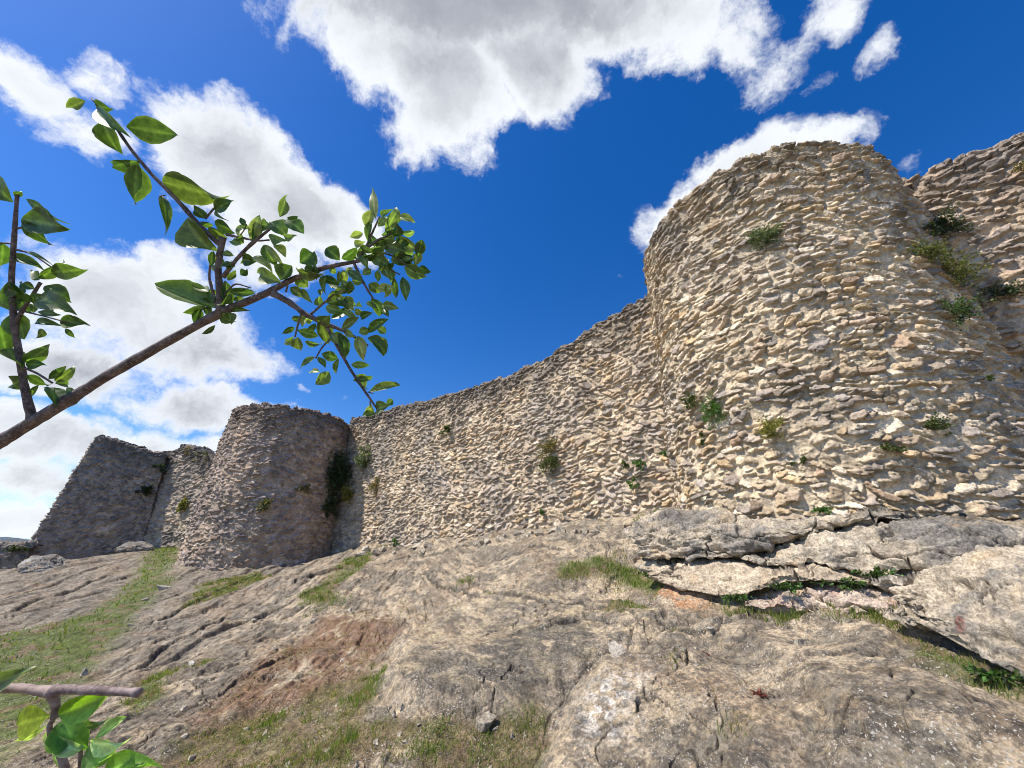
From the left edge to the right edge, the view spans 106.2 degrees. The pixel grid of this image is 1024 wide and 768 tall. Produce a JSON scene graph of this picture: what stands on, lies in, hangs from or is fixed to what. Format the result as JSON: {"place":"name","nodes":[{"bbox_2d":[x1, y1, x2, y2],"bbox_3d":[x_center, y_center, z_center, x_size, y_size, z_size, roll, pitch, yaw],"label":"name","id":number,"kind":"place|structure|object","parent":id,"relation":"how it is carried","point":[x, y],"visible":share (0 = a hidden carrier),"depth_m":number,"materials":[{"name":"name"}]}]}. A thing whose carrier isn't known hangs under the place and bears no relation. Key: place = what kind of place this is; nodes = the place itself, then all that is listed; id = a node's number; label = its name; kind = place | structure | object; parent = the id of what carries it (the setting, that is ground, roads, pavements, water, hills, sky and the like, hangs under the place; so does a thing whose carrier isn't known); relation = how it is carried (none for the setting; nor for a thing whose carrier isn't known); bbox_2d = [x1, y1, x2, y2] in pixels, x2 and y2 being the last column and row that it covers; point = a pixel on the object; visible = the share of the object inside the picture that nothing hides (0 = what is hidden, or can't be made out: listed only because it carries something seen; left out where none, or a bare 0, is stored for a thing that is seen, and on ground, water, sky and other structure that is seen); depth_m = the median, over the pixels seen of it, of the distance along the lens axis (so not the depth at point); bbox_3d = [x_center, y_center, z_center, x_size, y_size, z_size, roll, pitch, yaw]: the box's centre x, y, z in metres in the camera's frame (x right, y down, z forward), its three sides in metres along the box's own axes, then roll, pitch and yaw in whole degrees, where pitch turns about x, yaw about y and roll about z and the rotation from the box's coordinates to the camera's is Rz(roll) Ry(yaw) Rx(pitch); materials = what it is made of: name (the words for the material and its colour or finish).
{"place":"outdoors","nodes":[
{"label":"outdoors","id":0,"kind":"place"},
{"bbox_2d":[0,537,29,542],"bbox_3d":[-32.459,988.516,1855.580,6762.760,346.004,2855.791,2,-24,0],"label":"hills","id":1,"kind":"structure","parent":0,"point":[11,539],"depth_m":1937.18,"materials":[{"name":"stone"}]},
{"bbox_2d":[0,666,162,767],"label":"leafy twig","id":2,"kind":"object","parent":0,"point":[68,735],"visible":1,"depth_m":0.42,"materials":[{"name":"pale bark"},{"name":"smooth-edged oval green leaf"}]},
{"bbox_2d":[0,97,430,449],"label":"leafy branch","id":3,"kind":"object","parent":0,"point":[38,221],"visible":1,"depth_m":0.62,"materials":[{"name":"grey brown bark"},{"name":"smooth-edged oval green leaf"}]},
{"bbox_2d":[0,505,1023,767],"bbox_3d":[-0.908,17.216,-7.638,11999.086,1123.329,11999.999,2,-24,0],"label":"ground","id":4,"kind":"structure","parent":0,"point":[466,651],"depth_m":4.02,"materials":[{"name":"stone"}]},
{"bbox_2d":[0,539,42,568],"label":"ruined wall","id":5,"kind":"structure","parent":4,"relation":"on","point":[11,560],"depth_m":17.31,"materials":[{"name":"stone"}]},
{"bbox_2d":[2,544,31,551],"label":"shrub","id":6,"kind":"object","parent":5,"relation":"on","point":[12,548],"visible":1,"depth_m":17.30,"materials":[{"name":"green plant"}]},
{"bbox_2d":[16,554,65,573],"bbox_3d":[-17.909,6.864,14.676,1.534,0.682,1.248,-19,-31,38],"label":"boulder","id":7,"kind":"object","parent":4,"relation":"on","point":[36,563],"visible":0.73,"depth_m":14.46,"materials":[{"name":"stone"}]},
{"bbox_2d":[80,667,88,675],"bbox_3d":[-6.559,4.435,5.910,0.098,0.145,0.085,17,-28,-31],"label":"pebble","id":8,"kind":"object","parent":4,"relation":"on","point":[85,672],"visible":0.85,"depth_m":5.89,"materials":[{"name":"stone"}]},
{"bbox_2d":[26,435,167,559],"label":"square tower","id":9,"kind":"structure","parent":4,"relation":"on","point":[100,507],"depth_m":20.00,"materials":[{"name":"stone"}]},
{"bbox_2d":[135,485,153,495],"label":"shrub","id":10,"kind":"object","parent":9,"relation":"attached to","point":[147,491],"visible":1,"depth_m":21.01,"materials":[{"name":"green plant"}]},
{"bbox_2d":[151,463,166,472],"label":"shrub","id":11,"kind":"object","parent":9,"relation":"attached to","point":[161,469],"visible":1,"depth_m":21.75,"materials":[{"name":"green plant"}]},
{"bbox_2d":[114,541,153,552],"bbox_3d":[-17.888,7.766,18.268,1.407,0.577,1.174,20,-30,-36],"label":"boulder","id":12,"kind":"object","parent":4,"relation":"on","point":[137,546],"visible":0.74,"depth_m":17.99,"materials":[{"name":"stone"}]},
{"bbox_2d":[156,585,170,589],"bbox_3d":[-10.286,6.029,11.315,0.307,0.236,0.269,2,-24,0],"label":"loose stone","id":13,"kind":"object","parent":4,"relation":"on","point":[161,587],"visible":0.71,"depth_m":11.28,"materials":[{"name":"stone"}]},
{"bbox_2d":[143,444,214,547],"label":"curtain wall","id":14,"kind":"structure","parent":4,"relation":"on","point":[184,476],"depth_m":21.23,"materials":[{"name":"stone"}]},
{"bbox_2d":[176,497,188,511],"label":"shrub","id":15,"kind":"object","parent":14,"relation":"attached to","point":[182,505],"visible":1,"depth_m":20.62,"materials":[{"name":"green plant"}]},
{"bbox_2d":[191,451,212,461],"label":"dry shrub","id":16,"kind":"object","parent":14,"relation":"on","point":[206,453],"visible":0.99,"depth_m":21.78,"materials":[{"name":"green plant"}]},
{"bbox_2d":[181,733,188,737],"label":"pebble","id":17,"kind":"object","parent":4,"relation":"on","point":[185,735],"visible":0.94,"depth_m":3.55,"materials":[{"name":"stone"}]},
{"bbox_2d":[188,660,194,666],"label":"loose stone","id":18,"kind":"object","parent":4,"relation":"on","point":[191,662],"visible":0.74,"depth_m":6.04,"materials":[{"name":"stone"}]},
{"bbox_2d":[188,754,195,761],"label":"pebble","id":19,"kind":"object","parent":4,"relation":"on","point":[190,757],"visible":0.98,"depth_m":3.27,"materials":[{"name":"stone"}]},
{"bbox_2d":[174,402,349,570],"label":"round tower","id":20,"kind":"structure","parent":4,"relation":"on","point":[277,453],"depth_m":15.47,"materials":[{"name":"stone"}]},
{"bbox_2d":[254,498,274,511],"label":"shrub","id":21,"kind":"object","parent":20,"relation":"attached to","point":[263,504],"visible":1,"depth_m":14.70,"materials":[{"name":"green plant"}]},
{"bbox_2d":[292,483,312,493],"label":"shrub","id":22,"kind":"object","parent":20,"relation":"attached to","point":[306,489],"visible":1,"depth_m":15.75,"materials":[{"name":"green plant"}]},
{"bbox_2d":[321,492,339,520],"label":"ivy","id":23,"kind":"object","parent":20,"relation":"attached to","point":[334,503],"visible":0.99,"depth_m":16.57,"materials":[{"name":"green plant"}]},
{"bbox_2d":[324,444,354,509],"bbox_3d":[-7.749,4.131,17.097,1.063,2.992,1.466,-15,-29,33],"label":"ivy","id":24,"kind":"object","parent":20,"relation":"attached to","point":[337,471],"visible":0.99,"depth_m":17.10,"materials":[{"name":"green plant"}]},
{"bbox_2d":[355,551,365,556],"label":"fallen stone","id":25,"kind":"object","parent":4,"relation":"on","point":[360,553],"visible":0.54,"depth_m":13.34,"materials":[{"name":"stone"}]},
{"bbox_2d":[362,545,369,551],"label":"fallen stone","id":26,"kind":"object","parent":4,"relation":"on","point":[365,548],"visible":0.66,"depth_m":13.84,"materials":[{"name":"stone"}]},
{"bbox_2d":[371,548,378,554],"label":"fallen stone","id":27,"kind":"object","parent":4,"relation":"on","point":[375,551],"visible":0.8,"depth_m":13.16,"materials":[{"name":"stone"}]},
{"bbox_2d":[412,542,420,548],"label":"fallen stone","id":28,"kind":"object","parent":4,"relation":"on","point":[415,545],"visible":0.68,"depth_m":12.58,"materials":[{"name":"stone"}]},
{"bbox_2d":[418,547,425,553],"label":"fallen stone","id":29,"kind":"object","parent":4,"relation":"on","point":[422,550],"visible":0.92,"depth_m":11.84,"materials":[{"name":"stone"}]},
{"bbox_2d":[423,541,433,547],"bbox_3d":[-2.622,5.120,12.203,0.332,0.233,0.300,2,-24,-1],"label":"fallen stone","id":30,"kind":"object","parent":4,"relation":"on","point":[426,544],"visible":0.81,"depth_m":12.10,"materials":[{"name":"stone"}]},
{"bbox_2d":[475,711,496,732],"bbox_3d":[-0.222,2.909,3.294,0.125,0.127,0.201,-21,-32,40],"label":"loose stone","id":31,"kind":"object","parent":4,"relation":"on","point":[487,718],"visible":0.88,"depth_m":3.26,"materials":[{"name":"stone"}]},
{"bbox_2d":[484,537,489,544],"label":"fallen stone","id":32,"kind":"object","parent":4,"relation":"on","point":[486,540],"visible":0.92,"depth_m":10.41,"materials":[{"name":"stone"}]},
{"bbox_2d":[495,535,503,541],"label":"fallen stone","id":33,"kind":"object","parent":4,"relation":"on","point":[499,538],"visible":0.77,"depth_m":10.13,"materials":[{"name":"stone"}]},
{"bbox_2d":[330,295,676,554],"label":"curtain wall","id":34,"kind":"structure","parent":4,"relation":"on","point":[590,400],"depth_m":11.72,"materials":[{"name":"stone"}]},
{"bbox_2d":[339,484,353,507],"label":"shrub","id":35,"kind":"object","parent":34,"relation":"attached to","point":[346,493],"visible":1,"depth_m":16.87,"materials":[{"name":"green plant"}]},
{"bbox_2d":[353,442,371,469],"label":"shrub","id":36,"kind":"object","parent":34,"relation":"attached to","point":[362,462],"visible":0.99,"depth_m":17.23,"materials":[{"name":"green plant"}]},
{"bbox_2d":[369,476,379,494],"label":"plant","id":37,"kind":"object","parent":34,"relation":"attached to","point":[374,484],"visible":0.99,"depth_m":16.20,"materials":[{"name":"green plant"}]},
{"bbox_2d":[391,538,398,545],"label":"plant","id":38,"kind":"object","parent":34,"relation":"attached to","point":[394,540],"visible":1,"depth_m":14.05,"materials":[{"name":"green plant"}]},
{"bbox_2d":[438,426,450,435],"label":"plant","id":39,"kind":"object","parent":34,"relation":"attached to","point":[447,429],"visible":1,"depth_m":14.29,"materials":[{"name":"green plant"}]},
{"bbox_2d":[532,451,562,475],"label":"shrub","id":40,"kind":"object","parent":34,"relation":"attached to","point":[551,461],"visible":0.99,"depth_m":10.49,"materials":[{"name":"green plant"}]},
{"bbox_2d":[533,435,563,458],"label":"shrub","id":41,"kind":"object","parent":34,"relation":"attached to","point":[547,447],"visible":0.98,"depth_m":10.76,"materials":[{"name":"green plant"}]},
{"bbox_2d":[621,460,629,468],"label":"plant","id":42,"kind":"object","parent":34,"relation":"attached to","point":[624,463],"visible":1,"depth_m":8.93,"materials":[{"name":"green plant"}]},
{"bbox_2d":[625,476,639,488],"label":"plant","id":43,"kind":"object","parent":34,"relation":"attached to","point":[630,485],"visible":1,"depth_m":8.66,"materials":[{"name":"green plant"}]},
{"bbox_2d":[631,459,645,470],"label":"plant","id":44,"kind":"object","parent":34,"relation":"attached to","point":[638,463],"visible":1,"depth_m":8.71,"materials":[{"name":"green plant"}]},
{"bbox_2d":[534,530,544,535],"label":"fallen stone","id":45,"kind":"object","parent":4,"relation":"on","point":[538,532],"visible":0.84,"depth_m":9.28,"materials":[{"name":"stone"}]},
{"bbox_2d":[555,525,563,532],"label":"fallen stone","id":46,"kind":"object","parent":4,"relation":"on","point":[559,528],"visible":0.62,"depth_m":8.90,"materials":[{"name":"stone"}]},
{"bbox_2d":[582,527,587,534],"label":"fallen stone","id":47,"kind":"object","parent":4,"relation":"on","point":[584,531],"visible":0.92,"depth_m":8.32,"materials":[{"name":"stone"}]},
{"bbox_2d":[590,528,599,534],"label":"fallen stone","id":48,"kind":"object","parent":4,"relation":"on","point":[595,530],"visible":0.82,"depth_m":8.14,"materials":[{"name":"stone"}]},
{"bbox_2d":[608,639,626,658],"bbox_3d":[1.056,2.692,3.868,0.136,0.190,0.235,12,-26,-22],"label":"loose stone","id":49,"kind":"object","parent":4,"relation":"on","point":[616,649],"visible":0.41,"depth_m":3.85,"materials":[{"name":"stone"}]},
{"bbox_2d":[707,627,713,632],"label":"loose stone","id":50,"kind":"object","parent":4,"relation":"on","point":[710,629],"visible":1,"depth_m":4.00,"materials":[{"name":"stone"}]},
{"bbox_2d":[633,558,871,596],"bbox_3d":[2.900,2.389,4.838,1.116,0.506,2.932,17,-28,-31],"label":"rock ledge","id":51,"kind":"object","parent":4,"relation":"on","point":[719,577],"visible":0.81,"depth_m":4.64,"materials":[{"name":"stone"}]},
{"bbox_2d":[638,571,650,579],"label":"ledge plant","id":52,"kind":"object","parent":51,"relation":"on","point":[646,575],"visible":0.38,"depth_m":5.51,"materials":[{"name":"green plant"}]},
{"bbox_2d":[623,506,908,561],"bbox_3d":[3.215,2.027,5.292,1.408,0.804,3.336,23,-32,-40],"label":"rock ledge","id":53,"kind":"object","parent":51,"relation":"on","point":[691,535],"visible":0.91,"depth_m":5.08,"materials":[{"name":"stone"}]},
{"bbox_2d":[850,566,902,579],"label":"ledge plant","id":54,"kind":"object","parent":51,"relation":"on","point":[875,572],"visible":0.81,"depth_m":3.62,"materials":[{"name":"green plant"}]},
{"bbox_2d":[750,688,768,697],"bbox_3d":[1.692,2.123,2.642,0.108,0.058,0.093,2,-24,0],"label":"stonecrop","id":55,"kind":"object","parent":4,"relation":"on","point":[759,692],"visible":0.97,"depth_m":2.64,"materials":[{"name":"red plant"}]},
{"bbox_2d":[794,639,806,643],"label":"loose stone","id":56,"kind":"object","parent":4,"relation":"on","point":[798,641],"visible":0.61,"depth_m":3.34,"materials":[{"name":"stone"}]},
{"bbox_2d":[743,583,899,616],"bbox_3d":[3.366,2.162,3.934,0.835,0.416,1.681,20,-30,-36],"label":"rock ledge","id":57,"kind":"object","parent":4,"relation":"on","point":[806,597],"visible":0.51,"depth_m":3.82,"materials":[{"name":"stone"}]},
{"bbox_2d":[767,581,802,593],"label":"ledge plant","id":58,"kind":"object","parent":57,"relation":"on","point":[792,587],"visible":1,"depth_m":3.97,"materials":[{"name":"green plant"}]},
{"bbox_2d":[809,576,871,591],"bbox_3d":[3.199,1.948,3.740,0.500,0.162,0.236,-13,-28,30],"label":"ledge plant","id":59,"kind":"object","parent":57,"relation":"on","point":[852,584],"visible":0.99,"depth_m":3.72,"materials":[{"name":"green plant"}]},
{"bbox_2d":[870,569,922,593],"bbox_3d":[3.720,1.713,3.476,0.555,0.356,0.749,23,-32,-40],"label":"boulder","id":60,"kind":"object","parent":57,"relation":"on","point":[884,582],"visible":0.34,"depth_m":3.49,"materials":[{"name":"stone"}]},
{"bbox_2d":[643,140,1023,530],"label":"round tower","id":61,"kind":"structure","parent":4,"relation":"on","point":[770,332],"depth_m":5.38,"materials":[{"name":"stone"}]},
{"bbox_2d":[680,391,697,408],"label":"shrub","id":62,"kind":"object","parent":61,"relation":"attached to","point":[688,401],"visible":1,"depth_m":6.30,"materials":[{"name":"green plant"}]},
{"bbox_2d":[698,432,708,444],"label":"plant","id":63,"kind":"object","parent":61,"relation":"attached to","point":[702,436],"visible":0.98,"depth_m":6.12,"materials":[{"name":"green plant"}]},
{"bbox_2d":[707,388,715,399],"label":"wall shrub","id":64,"kind":"object","parent":61,"relation":"attached to","point":[711,392],"visible":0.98,"depth_m":6.02,"materials":[{"name":"green plant"}]},
{"bbox_2d":[697,396,726,428],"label":"shrub","id":65,"kind":"object","parent":61,"relation":"attached to","point":[715,409],"visible":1,"depth_m":5.90,"materials":[{"name":"green plant"}]},
{"bbox_2d":[740,221,784,251],"bbox_3d":[3.956,-2.319,6.018,0.569,0.568,0.467,-16,-29,34],"label":"shrub","id":66,"kind":"object","parent":61,"relation":"attached to","point":[762,232],"visible":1,"depth_m":6.02,"materials":[{"name":"green plant"}]},
{"bbox_2d":[754,415,785,440],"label":"shrub","id":67,"kind":"object","parent":61,"relation":"attached to","point":[771,427],"visible":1,"depth_m":5.13,"materials":[{"name":"green plant"}]},
{"bbox_2d":[790,455,807,466],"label":"plant","id":68,"kind":"object","parent":61,"relation":"attached to","point":[803,458],"visible":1,"depth_m":4.86,"materials":[{"name":"green plant"}]},
{"bbox_2d":[810,506,832,514],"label":"plant","id":69,"kind":"object","parent":61,"relation":"attached to","point":[822,509],"visible":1,"depth_m":4.54,"materials":[{"name":"green plant"}]},
{"bbox_2d":[847,301,871,310],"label":"wall shrub","id":70,"kind":"object","parent":61,"relation":"attached to","point":[857,306],"visible":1,"depth_m":5.16,"materials":[{"name":"green plant"}]},
{"bbox_2d":[877,442,907,452],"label":"shrub","id":71,"kind":"object","parent":61,"relation":"attached to","point":[890,446],"visible":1,"depth_m":4.40,"materials":[{"name":"green plant"}]},
{"bbox_2d":[907,233,955,262],"bbox_3d":[5.744,-1.862,5.285,0.612,0.382,0.382,12,-26,-23],"label":"shrub","id":72,"kind":"object","parent":61,"relation":"attached to","point":[931,251],"visible":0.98,"depth_m":5.29,"materials":[{"name":"green plant"}]},
{"bbox_2d":[921,221,944,236],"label":"shrub","id":73,"kind":"object","parent":61,"relation":"attached to","point":[934,227],"visible":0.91,"depth_m":5.91,"materials":[{"name":"green plant"}]},
{"bbox_2d":[919,410,955,436],"bbox_3d":[4.874,0.451,4.420,0.369,0.299,0.241,2,-24,0],"label":"shrub","id":74,"kind":"object","parent":61,"relation":"attached to","point":[934,426],"visible":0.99,"depth_m":4.40,"materials":[{"name":"green plant"}]},
{"bbox_2d":[938,292,996,330],"bbox_3d":[5.724,-0.943,4.858,0.431,0.525,0.383,2,-24,0],"label":"shrub","id":75,"kind":"object","parent":61,"relation":"attached to","point":[965,311],"visible":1,"depth_m":4.89,"materials":[{"name":"green plant"}]},
{"bbox_2d":[939,243,996,292],"bbox_3d":[6.395,-1.668,5.399,0.919,0.846,0.512,14,-27,-25],"label":"shrub","id":76,"kind":"object","parent":61,"relation":"attached to","point":[959,275],"visible":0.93,"depth_m":5.36,"materials":[{"name":"green plant"}]},
{"bbox_2d":[982,374,995,381],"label":"plant","id":77,"kind":"object","parent":61,"relation":"attached to","point":[989,378],"visible":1,"depth_m":4.58,"materials":[{"name":"green plant"}]},
{"bbox_2d":[741,515,1023,578],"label":"rock ledge","id":78,"kind":"object","parent":4,"relation":"on","point":[915,544],"visible":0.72,"depth_m":3.77,"materials":[{"name":"stone"}]},
{"bbox_2d":[883,544,1023,676],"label":"boulder","id":79,"kind":"object","parent":4,"relation":"on","point":[972,601],"visible":0.99,"depth_m":2.71,"materials":[{"name":"stone"}]},
{"bbox_2d":[901,132,1023,375],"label":"curtain wall","id":80,"kind":"structure","parent":4,"relation":"on","point":[985,187],"depth_m":6.34,"materials":[{"name":"stone"}]},
{"bbox_2d":[932,194,978,240],"bbox_3d":[7.325,-2.719,6.522,0.537,0.754,0.635,2,-24,0],"label":"shrub","id":81,"kind":"object","parent":80,"relation":"attached to","point":[942,221],"visible":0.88,"depth_m":6.46,"materials":[{"name":"green plant"}]},
{"bbox_2d":[972,276,1023,305],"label":"shrub","id":82,"kind":"object","parent":80,"relation":"attached to","point":[1011,288],"visible":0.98,"depth_m":5.81,"materials":[{"name":"green plant"}]},
{"bbox_2d":[1010,159,1023,171],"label":"shrub","id":83,"kind":"object","parent":80,"relation":"attached to","point":[1019,168],"visible":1,"depth_m":6.24,"materials":[{"name":"green plant"}]},
{"bbox_2d":[961,662,1023,685],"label":"ledge plant","id":84,"kind":"object","parent":4,"relation":"on","point":[984,675],"visible":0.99,"depth_m":2.31,"materials":[{"name":"green plant"}]},
{"bbox_2d":[0,509,1023,767],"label":"grass","id":85,"kind":"structure","parent":0,"point":[356,701],"depth_m":3.77,"materials":[{"name":"green plant"}]},
{"bbox_2d":[721,592,753,602],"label":"ledge plant","id":86,"kind":"object","parent":85,"relation":"on","point":[736,597],"visible":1,"depth_m":4.14,"materials":[{"name":"green plant"}]},
{"bbox_2d":[0,0,1023,539],"label":"sky","id":87,"kind":"structure","parent":0,"point":[536,151],"materials":[{"name":"blue"}]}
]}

